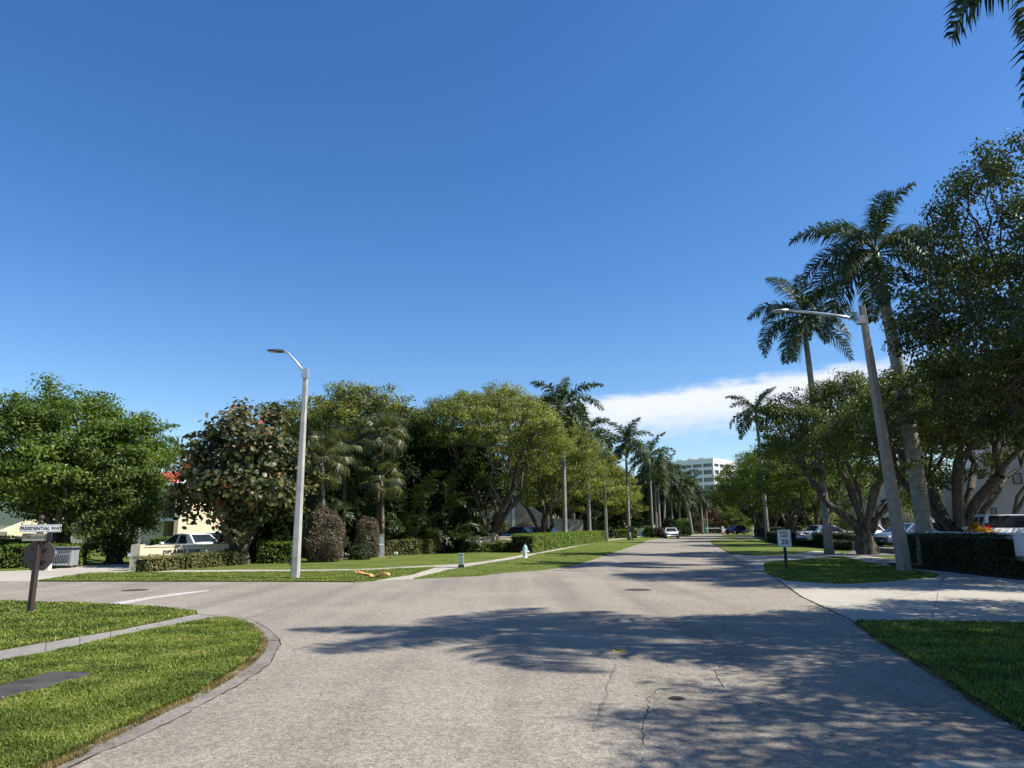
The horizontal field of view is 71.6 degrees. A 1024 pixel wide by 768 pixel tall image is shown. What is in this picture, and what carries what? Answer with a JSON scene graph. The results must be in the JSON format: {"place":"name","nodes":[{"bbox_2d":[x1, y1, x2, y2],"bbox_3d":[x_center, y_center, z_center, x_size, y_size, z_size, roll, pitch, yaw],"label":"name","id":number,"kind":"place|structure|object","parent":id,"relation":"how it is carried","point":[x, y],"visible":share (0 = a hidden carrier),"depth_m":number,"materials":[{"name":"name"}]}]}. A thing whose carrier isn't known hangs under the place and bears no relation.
{"place":"outdoors","nodes":[
{"label":"outdoors","id":0,"kind":"place"},
{"bbox_2d":[0,567,29,570],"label":"lawn","id":1,"kind":"structure","parent":0,"point":[16,569],"depth_m":30.14,"materials":[{"name":"green plant"}]},
{"bbox_2d":[0,541,55,568],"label":"hedge","id":2,"kind":"object","parent":1,"relation":"on","point":[13,557],"visible":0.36,"depth_m":31.04,"materials":[{"name":"green plant"}]},
{"bbox_2d":[0,564,130,581],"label":"driveway","id":3,"kind":"structure","parent":0,"point":[17,576],"depth_m":28.65,"materials":[{"name":"concrete"}]},
{"bbox_2d":[52,546,81,567],"bbox_3d":[-20.060,7.773,31.865,0.960,0.917,0.800,1,-11,-6],"label":"waste container","id":4,"kind":"object","parent":3,"relation":"on","point":[67,556],"visible":0.88,"depth_m":31.57,"materials":[{"name":"grey"}]},
{"bbox_2d":[0,599,197,649],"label":"lawn","id":5,"kind":"structure","parent":0,"point":[85,624],"depth_m":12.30,"materials":[{"name":"plant"}]},
{"bbox_2d":[19,515,61,611],"bbox_3d":[-9.632,3.700,14.382,0.724,2.062,0.285,0,-11,0],"label":"street sign post","id":6,"kind":"object","parent":5,"relation":"on","point":[39,553],"visible":1,"depth_m":14.50,"materials":[{"name":"brown wood"}]},
{"bbox_2d":[0,614,210,659],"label":"sidewalk","id":7,"kind":"structure","parent":0,"point":[31,649],"depth_m":10.65,"materials":[{"name":"concrete"}]},
{"bbox_2d":[0,616,260,767],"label":"lawn","id":8,"kind":"structure","parent":0,"point":[124,725],"depth_m":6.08,"materials":[{"name":"plant"}]},
{"bbox_2d":[0,671,92,699],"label":"concrete lid","id":9,"kind":"object","parent":8,"relation":"on","point":[45,680],"visible":0.73,"depth_m":7.57,"materials":[{"name":"concrete"}]},
{"bbox_2d":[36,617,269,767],"bbox_3d":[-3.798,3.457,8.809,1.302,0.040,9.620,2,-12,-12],"label":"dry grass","id":10,"kind":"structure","parent":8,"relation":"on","point":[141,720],"depth_m":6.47,"materials":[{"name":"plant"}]},
{"bbox_2d":[38,566,435,581],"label":"lawn","id":11,"kind":"structure","parent":0,"point":[146,580],"depth_m":23.68,"materials":[{"name":"green plant"}]},
{"bbox_2d":[130,552,185,571],"bbox_3d":[-14.128,7.144,28.453,0.929,0.770,2.285,-4,-12,19],"label":"hedge","id":12,"kind":"object","parent":11,"relation":"on","point":[160,562],"visible":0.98,"depth_m":28.11,"materials":[{"name":"green plant"}]},
{"bbox_2d":[267,349,308,577],"bbox_3d":[-7.948,2.695,24.605,1.554,8.051,0.289,0,-11,0],"label":"street lamp","id":13,"kind":"object","parent":11,"relation":"on","point":[295,561],"visible":0.94,"depth_m":24.40,"materials":[{"name":"concrete"}]},
{"bbox_2d":[131,566,428,571],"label":"footpath","id":14,"kind":"structure","parent":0,"point":[280,570],"depth_m":28.28,"materials":[{"name":"concrete"}]},
{"bbox_2d":[87,536,637,569],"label":"lawn","id":15,"kind":"structure","parent":0,"point":[403,560],"depth_m":34.48,"materials":[{"name":"green plant"}]},
{"bbox_2d":[0,518,63,538],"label":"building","id":16,"kind":"structure","parent":15,"relation":"on","point":[12,530],"depth_m":44.82,"materials":[{"name":"beige paint"}]},
{"bbox_2d":[0,471,220,549],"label":"house","id":17,"kind":"structure","parent":15,"relation":"on","point":[171,526],"depth_m":59.08,"materials":[{"name":"beige paint"}]},
{"bbox_2d":[57,440,179,564],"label":"ficus tree","id":18,"kind":"object","parent":15,"relation":"on","point":[144,505],"visible":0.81,"depth_m":34.57,"materials":[{"name":"green plant"}]},
{"bbox_2d":[127,543,228,570],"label":"wall","id":19,"kind":"structure","parent":15,"relation":"on","point":[140,549],"depth_m":30.54,"materials":[{"name":"beige paint"}]},
{"bbox_2d":[152,533,223,545],"bbox_3d":[-18.134,9.078,39.510,4.790,1.490,2.180,-6,-13,27],"label":"parked car","id":20,"kind":"object","parent":15,"relation":"on","point":[189,538],"visible":0.28,"depth_m":38.79,"materials":[{"name":"white metal"}]},
{"bbox_2d":[175,549,238,568],"bbox_3d":[-13.309,7.656,31.086,0.932,0.788,3.460,-4,-12,16],"label":"hedge","id":21,"kind":"object","parent":15,"relation":"on","point":[207,559],"visible":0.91,"depth_m":30.84,"materials":[{"name":"green plant"}]},
{"bbox_2d":[163,397,328,563],"bbox_3d":[-13.084,4.617,34.170,7.454,8.323,7.500,0,-11,0],"label":"sea grape tree","id":22,"kind":"object","parent":15,"relation":"on","point":[242,481],"visible":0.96,"depth_m":32.92,"materials":[{"name":"green plant"}]},
{"bbox_2d":[212,505,293,562],"bbox_3d":[-12.921,7.489,35.768,3.768,3.032,3.968,0,-11,0],"label":"shrub","id":23,"kind":"object","parent":15,"relation":"on","point":[252,551],"visible":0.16,"depth_m":34.94,"materials":[{"name":"green plant"}]},
{"bbox_2d":[256,540,292,563],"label":"hedge","id":24,"kind":"object","parent":15,"relation":"on","point":[274,552],"visible":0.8,"depth_m":33.76,"materials":[{"name":"green plant"}]},
{"bbox_2d":[217,469,343,542],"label":"clumping palm","id":25,"kind":"object","parent":15,"relation":"on","point":[315,500],"visible":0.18,"depth_m":37.87,"materials":[{"name":"green plant"}]},
{"bbox_2d":[259,477,361,559],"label":"clumping palm","id":26,"kind":"object","parent":15,"relation":"on","point":[332,506],"visible":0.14,"depth_m":39.82,"materials":[{"name":"green plant"}]},
{"bbox_2d":[290,427,355,541],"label":"cabbage palm","id":27,"kind":"object","parent":15,"relation":"on","point":[325,440],"visible":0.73,"depth_m":37.55,"materials":[{"name":"green plant"}]},
{"bbox_2d":[301,503,348,561],"bbox_3d":[-9.387,7.416,35.420,2.349,2.972,2.452,0,-11,0],"label":"shrub","id":28,"kind":"object","parent":15,"relation":"on","point":[325,549],"visible":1,"depth_m":34.91,"materials":[{"name":"brown plant"}]},
{"bbox_2d":[285,414,373,526],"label":"ficus tree","id":29,"kind":"object","parent":15,"relation":"on","point":[337,496],"visible":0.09,"depth_m":46.13,"materials":[{"name":"green plant"}]},
{"bbox_2d":[253,379,422,436],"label":"ficus tree","id":30,"kind":"object","parent":15,"relation":"on","point":[349,405],"visible":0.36,"depth_m":53.01,"materials":[{"name":"green plant"}]},
{"bbox_2d":[319,420,371,526],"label":"cabbage palm","id":31,"kind":"object","parent":15,"relation":"on","point":[349,434],"visible":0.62,"depth_m":42.63,"materials":[{"name":"green plant"}]},
{"bbox_2d":[346,542,374,559],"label":"shrub","id":32,"kind":"object","parent":15,"relation":"on","point":[366,550],"visible":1,"depth_m":37.26,"materials":[{"name":"green plant"}]},
{"bbox_2d":[326,479,404,542],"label":"clumping palm","id":33,"kind":"object","parent":15,"relation":"on","point":[365,510],"visible":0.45,"depth_m":42.17,"materials":[{"name":"green plant"}]},
{"bbox_2d":[352,515,380,556],"bbox_3d":[-8.274,8.718,40.561,1.697,2.450,1.809,0,-11,0],"label":"shrub","id":34,"kind":"object","parent":15,"relation":"on","point":[373,523],"visible":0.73,"depth_m":40.25,"materials":[{"name":"brown plant"}]},
{"bbox_2d":[352,451,406,555],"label":"cabbage palm","id":35,"kind":"object","parent":15,"relation":"on","point":[381,464],"visible":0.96,"depth_m":42.37,"materials":[{"name":"green plant"}]},
{"bbox_2d":[314,409,446,540],"bbox_3d":[-10.054,6.724,49.365,10.502,10.237,10.828,8,-14,-35],"label":"ficus tree","id":36,"kind":"object","parent":15,"relation":"on","point":[354,421],"visible":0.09,"depth_m":47.55,"materials":[{"name":"green plant"}]},
{"bbox_2d":[355,408,412,552],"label":"cabbage palm","id":37,"kind":"object","parent":15,"relation":"on","point":[381,422],"visible":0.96,"depth_m":43.24,"materials":[{"name":"green plant"}]},
{"bbox_2d":[362,469,453,550],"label":"clumping palm","id":38,"kind":"object","parent":15,"relation":"on","point":[404,522],"visible":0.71,"depth_m":44.70,"materials":[{"name":"green plant"}]},
{"bbox_2d":[353,505,469,552],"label":"undergrowth","id":39,"kind":"object","parent":15,"relation":"on","point":[460,514],"visible":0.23,"depth_m":46.60,"materials":[{"name":"green plant"}]},
{"bbox_2d":[384,538,439,555],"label":"hedge","id":40,"kind":"object","parent":15,"relation":"on","point":[400,547],"visible":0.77,"depth_m":43.33,"materials":[{"name":"green plant"}]},
{"bbox_2d":[354,403,495,534],"bbox_3d":[-6.674,6.528,49.292,11.170,10.560,10.834,-1,-11,2],"label":"ficus tree","id":41,"kind":"object","parent":15,"relation":"on","point":[431,456],"visible":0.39,"depth_m":47.68,"materials":[{"name":"green plant"}]},
{"bbox_2d":[390,463,489,553],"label":"clumping palm","id":42,"kind":"object","parent":15,"relation":"on","point":[447,501],"visible":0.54,"depth_m":45.79,"materials":[{"name":"green plant"}]},
{"bbox_2d":[425,488,502,544],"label":"clumping palm","id":43,"kind":"object","parent":15,"relation":"on","point":[473,534],"visible":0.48,"depth_m":47.33,"materials":[{"name":"green plant"}]},
{"bbox_2d":[426,422,516,533],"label":"ficus tree","id":44,"kind":"object","parent":15,"relation":"on","point":[500,493],"visible":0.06,"depth_m":53.97,"materials":[{"name":"green plant"}]},
{"bbox_2d":[463,542,499,552],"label":"hedge","id":45,"kind":"object","parent":15,"relation":"on","point":[486,547],"visible":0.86,"depth_m":46.70,"materials":[{"name":"green plant"}]},
{"bbox_2d":[405,379,576,536],"bbox_3d":[-2.135,6.119,51.484,13.541,12.117,13.123,0,-11,0],"label":"ficus tree","id":46,"kind":"object","parent":15,"relation":"on","point":[497,409],"visible":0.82,"depth_m":48.57,"materials":[{"name":"green plant"}]},
{"bbox_2d":[486,497,582,531],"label":"house","id":47,"kind":"structure","parent":15,"relation":"on","point":[517,514],"depth_m":76.62,"materials":[{"name":"white paint"}]},
{"bbox_2d":[488,401,608,532],"bbox_3d":[2.782,8.271,67.040,12.618,13.939,11.923,0,-11,0],"label":"ficus tree","id":48,"kind":"object","parent":15,"relation":"on","point":[548,498],"visible":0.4,"depth_m":64.74,"materials":[{"name":"green plant"}]},
{"bbox_2d":[510,530,604,552],"bbox_3d":[5.162,13.699,62.973,1.835,1.330,36.242,-3,-12,14],"label":"hedge","id":49,"kind":"object","parent":15,"relation":"on","point":[539,541],"visible":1,"depth_m":52.10,"materials":[{"name":"green plant"}]},
{"bbox_2d":[529,377,604,531],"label":"royal palm","id":50,"kind":"object","parent":15,"relation":"on","point":[576,410],"visible":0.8,"depth_m":59.80,"materials":[{"name":"green plant"}]},
{"bbox_2d":[515,433,633,519],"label":"ficus tree","id":51,"kind":"object","parent":15,"relation":"on","point":[572,509],"visible":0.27,"depth_m":79.72,"materials":[{"name":"green plant"}]},
{"bbox_2d":[536,475,617,530],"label":"ficus tree","id":52,"kind":"object","parent":15,"relation":"on","point":[599,508],"visible":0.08,"depth_m":88.87,"materials":[{"name":"green plant"}]},
{"bbox_2d":[567,399,617,530],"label":"royal palm","id":53,"kind":"object","parent":15,"relation":"on","point":[599,435],"visible":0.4,"depth_m":76.67,"materials":[{"name":"green plant"}]},
{"bbox_2d":[569,451,642,530],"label":"ficus tree","id":54,"kind":"object","parent":15,"relation":"on","point":[633,490],"visible":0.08,"depth_m":95.72,"materials":[{"name":"green plant"}]},
{"bbox_2d":[585,473,640,537],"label":"ficus tree","id":55,"kind":"object","parent":15,"relation":"on","point":[614,519],"visible":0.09,"depth_m":104.13,"materials":[{"name":"green plant"}]},
{"bbox_2d":[0,526,894,568],"bbox_3d":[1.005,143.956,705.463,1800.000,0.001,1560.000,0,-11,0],"label":"ground","id":56,"kind":"structure","parent":0,"point":[92,562],"depth_m":54.42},
{"bbox_2d":[51,542,91,566],"bbox_3d":[-20.828,7.974,33.252,1.630,1.126,1.787,0,-11,0],"label":"hedge","id":57,"kind":"object","parent":56,"relation":"on","point":[83,558],"visible":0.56,"depth_m":33.37,"materials":[{"name":"green plant"}]},
{"bbox_2d":[0,372,184,546],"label":"ficus tree","id":58,"kind":"object","parent":56,"relation":"on","point":[45,463],"visible":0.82,"depth_m":34.25,"materials":[{"name":"green plant"}]},
{"bbox_2d":[609,472,663,528],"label":"ficus tree","id":59,"kind":"object","parent":56,"relation":"on","point":[642,519],"visible":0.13,"depth_m":130.86,"materials":[{"name":"green plant"}]},
{"bbox_2d":[634,467,678,536],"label":"royal palm","id":60,"kind":"object","parent":56,"relation":"on","point":[657,485],"visible":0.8,"depth_m":116.12,"materials":[{"name":"green plant"}]},
{"bbox_2d":[663,469,701,534],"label":"royal palm","id":61,"kind":"object","parent":56,"relation":"on","point":[691,482],"visible":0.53,"depth_m":135.78,"materials":[{"name":"green plant"}]},
{"bbox_2d":[716,502,751,526],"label":"ficus tree","id":62,"kind":"object","parent":56,"relation":"on","point":[731,518],"visible":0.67,"depth_m":161.02,"materials":[{"name":"green plant"}]},
{"bbox_2d":[725,386,778,542],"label":"royal palm","id":63,"kind":"object","parent":56,"relation":"on","point":[747,413],"visible":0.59,"depth_m":72.41,"materials":[{"name":"green plant"}]},
{"bbox_2d":[713,443,814,526],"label":"ficus tree","id":64,"kind":"object","parent":56,"relation":"on","point":[723,485],"visible":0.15,"depth_m":93.97,"materials":[{"name":"green plant"}]},
{"bbox_2d":[727,444,847,531],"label":"ficus tree","id":65,"kind":"object","parent":56,"relation":"on","point":[789,523],"visible":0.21,"depth_m":75.38,"materials":[{"name":"green plant"}]},
{"bbox_2d":[763,531,855,546],"bbox_3d":[24.445,13.002,59.983,1.676,1.226,23.025,-1,-11,5],"label":"hedge","id":66,"kind":"object","parent":56,"relation":"on","point":[817,540],"visible":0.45,"depth_m":54.98,"materials":[{"name":"green plant"}]},
{"bbox_2d":[740,432,883,525],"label":"ficus tree","id":67,"kind":"object","parent":56,"relation":"on","point":[787,480],"visible":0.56,"depth_m":58.15,"materials":[{"name":"green plant"}]},
{"bbox_2d":[795,525,844,543],"bbox_3d":[25.241,12.018,56.709,4.790,1.490,2.180,2,-12,-10],"label":"parked car","id":68,"kind":"object","parent":56,"relation":"on","point":[804,535],"visible":0.3,"depth_m":56.05,"materials":[{"name":"white metal"}]},
{"bbox_2d":[747,367,955,554],"bbox_3d":[19.500,4.397,40.719,11.415,10.937,11.817,0,-11,0],"label":"ficus tree","id":69,"kind":"object","parent":56,"relation":"on","point":[865,527],"visible":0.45,"depth_m":40.20,"materials":[{"name":"green plant"}]},
{"bbox_2d":[881,459,952,512],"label":"ficus tree","id":70,"kind":"object","parent":56,"relation":"on","point":[904,494],"visible":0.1,"depth_m":70.73,"materials":[{"name":"green plant"}]},
{"bbox_2d":[942,437,1023,521],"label":"house","id":71,"kind":"structure","parent":56,"relation":"on","point":[1003,503],"depth_m":44.64,"materials":[{"name":"grey paint"}]},
{"bbox_2d":[0,534,1023,767],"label":"road","id":72,"kind":"structure","parent":0,"point":[389,685],"depth_m":7.79,"materials":[{"name":"grey asphalt"}]},
{"bbox_2d":[49,614,279,767],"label":"gutter","id":73,"kind":"object","parent":72,"relation":"on","point":[264,659],"visible":0.52,"depth_m":6.73,"materials":[{"name":"grey concrete"}]},
{"bbox_2d":[911,760,1023,767],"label":"drain kerb","id":74,"kind":"structure","parent":72,"relation":"on","point":[975,764],"depth_m":4.88,"materials":[{"name":"concrete"}]},
{"bbox_2d":[0,0,1023,526],"label":"sky","id":75,"kind":"structure","parent":0,"point":[429,198],"materials":[{"name":"blue"}]},
{"bbox_2d":[414,537,660,578],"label":"lawn","id":76,"kind":"structure","parent":0,"point":[624,543],"depth_m":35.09,"materials":[{"name":"green plant"}]},
{"bbox_2d":[602,417,653,539],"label":"royal palm","id":77,"kind":"object","parent":76,"relation":"on","point":[627,445],"visible":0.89,"depth_m":85.39,"materials":[{"name":"green plant"}]},
{"bbox_2d":[628,432,675,537],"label":"royal palm","id":78,"kind":"object","parent":76,"relation":"on","point":[655,460],"visible":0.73,"depth_m":105.28,"materials":[{"name":"green plant"}]},
{"bbox_2d":[670,457,734,528],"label":"apartment tower","id":79,"kind":"structure","parent":0,"point":[708,468],"depth_m":262.23,"materials":[{"name":"white concrete"}]},
{"bbox_2d":[712,540,813,555],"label":"lawn","id":80,"kind":"structure","parent":0,"point":[754,547],"depth_m":50.25,"materials":[{"name":"green plant"}]},
{"bbox_2d":[764,556,938,583],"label":"lawn","id":81,"kind":"structure","parent":0,"point":[836,558],"depth_m":24.21,"materials":[{"name":"green plant"}]},
{"bbox_2d":[777,530,791,567],"bbox_3d":[10.582,6.434,27.541,0.530,1.528,0.111,0,-11,0],"label":"speed limit sign","id":82,"kind":"object","parent":81,"relation":"on","point":[784,538],"visible":1,"depth_m":27.56,"materials":[{"name":"white metal"}]},
{"bbox_2d":[772,305,912,570],"bbox_3d":[12.163,1.884,26.420,3.937,10.084,0.538,-3,-12,13],"label":"street lamp","id":83,"kind":"object","parent":81,"relation":"on","point":[901,548],"visible":0.94,"depth_m":25.82,"materials":[{"name":"concrete"}]},
{"bbox_2d":[854,546,893,553],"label":"raised parking","id":84,"kind":"structure","parent":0,"point":[887,549],"depth_m":41.76,"materials":[{"name":"concrete"}]},
{"bbox_2d":[874,523,937,545],"bbox_3d":[25.006,9.570,44.961,4.790,1.490,2.180,4,-12,-20],"label":"parked car","id":85,"kind":"object","parent":84,"relation":"on","point":[882,537],"visible":0.31,"depth_m":44.21,"materials":[{"name":"silver metal"}]},
{"bbox_2d":[803,361,1023,531],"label":"ficus tree","id":86,"kind":"object","parent":84,"relation":"on","point":[932,426],"visible":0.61,"depth_m":30.95,"materials":[{"name":"green plant"}]},
{"bbox_2d":[962,514,1023,532],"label":"parked car","id":87,"kind":"object","parent":84,"relation":"on","point":[1007,523],"visible":0.19,"depth_m":27.18,"materials":[{"name":"white metal"}]},
{"bbox_2d":[732,551,1023,621],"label":"driveway apron","id":88,"kind":"object","parent":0,"point":[887,605],"visible":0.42,"depth_m":16.41,"materials":[{"name":"concrete"}]},
{"bbox_2d":[874,127,1023,444],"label":"ficus tree","id":89,"kind":"object","parent":88,"relation":"on","point":[960,368],"visible":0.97,"depth_m":23.46,"materials":[{"name":"green plant"}]},
{"bbox_2d":[889,563,1023,580],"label":"planting bed","id":90,"kind":"object","parent":88,"relation":"on","point":[922,567],"visible":0.56,"depth_m":24.86,"materials":[{"name":"brown soil"}]},
{"bbox_2d":[906,530,1023,574],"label":"hedge","id":91,"kind":"object","parent":90,"relation":"on","point":[968,552],"visible":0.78,"depth_m":25.43,"materials":[{"name":"green plant"}]},
{"bbox_2d":[906,531,1023,560],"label":"wall","id":92,"kind":"structure","parent":90,"relation":"on","point":[1018,539],"depth_m":22.53,"materials":[{"name":"white paint"}]},
{"bbox_2d":[994,555,1023,576],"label":"hedge","id":93,"kind":"object","parent":90,"relation":"on","point":[1005,566],"visible":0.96,"depth_m":22.27,"materials":[{"name":"green plant"}]},
{"bbox_2d":[797,552,959,578],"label":"footpath","id":94,"kind":"structure","parent":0,"point":[888,561],"depth_m":33.00,"materials":[{"name":"concrete"}]},
{"bbox_2d":[746,273,858,553],"bbox_3d":[18.152,1.243,42.428,6.418,17.488,6.157,0,-11,0],"label":"royal palm","id":95,"kind":"object","parent":94,"relation":"on","point":[804,326],"visible":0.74,"depth_m":42.93,"materials":[{"name":"green plant"}]},
{"bbox_2d":[789,181,954,564],"bbox_3d":[16.110,-0.572,30.891,6.528,16.515,6.079,-7,-13,30],"label":"royal palm","id":96,"kind":"object","parent":94,"relation":"on","point":[848,268],"visible":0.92,"depth_m":30.88,"materials":[{"name":"green plant"}]},
{"bbox_2d":[852,618,1023,730],"bbox_3d":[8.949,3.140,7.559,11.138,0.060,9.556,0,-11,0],"label":"lawn","id":97,"kind":"structure","parent":0,"point":[1011,720],"depth_m":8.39,"materials":[{"name":"plant"}]},
{"bbox_2d":[941,0,1023,113],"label":"royal palm","id":98,"kind":"object","parent":97,"relation":"on","point":[972,5],"visible":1,"depth_m":13.97,"materials":[{"name":"green plant"}]},
{"bbox_2d":[976,244,1023,353],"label":"ficus tree","id":99,"kind":"object","parent":97,"relation":"on","point":[1018,312],"visible":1,"depth_m":12.68,"materials":[{"name":"green plant"}]},
{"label":"parking lot","id":100,"kind":"structure","parent":0,"visible":0},
{"bbox_2d":[707,459,773,535],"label":"ficus tree","id":101,"kind":"object","parent":100,"relation":"on","point":[715,497],"visible":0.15,"depth_m":112.44,"materials":[{"name":"green plant"}]},
{"bbox_2d":[819,472,910,527],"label":"house","id":102,"kind":"structure","parent":100,"relation":"on","point":[882,497],"depth_m":81.67,"materials":[{"name":"grey paint"}]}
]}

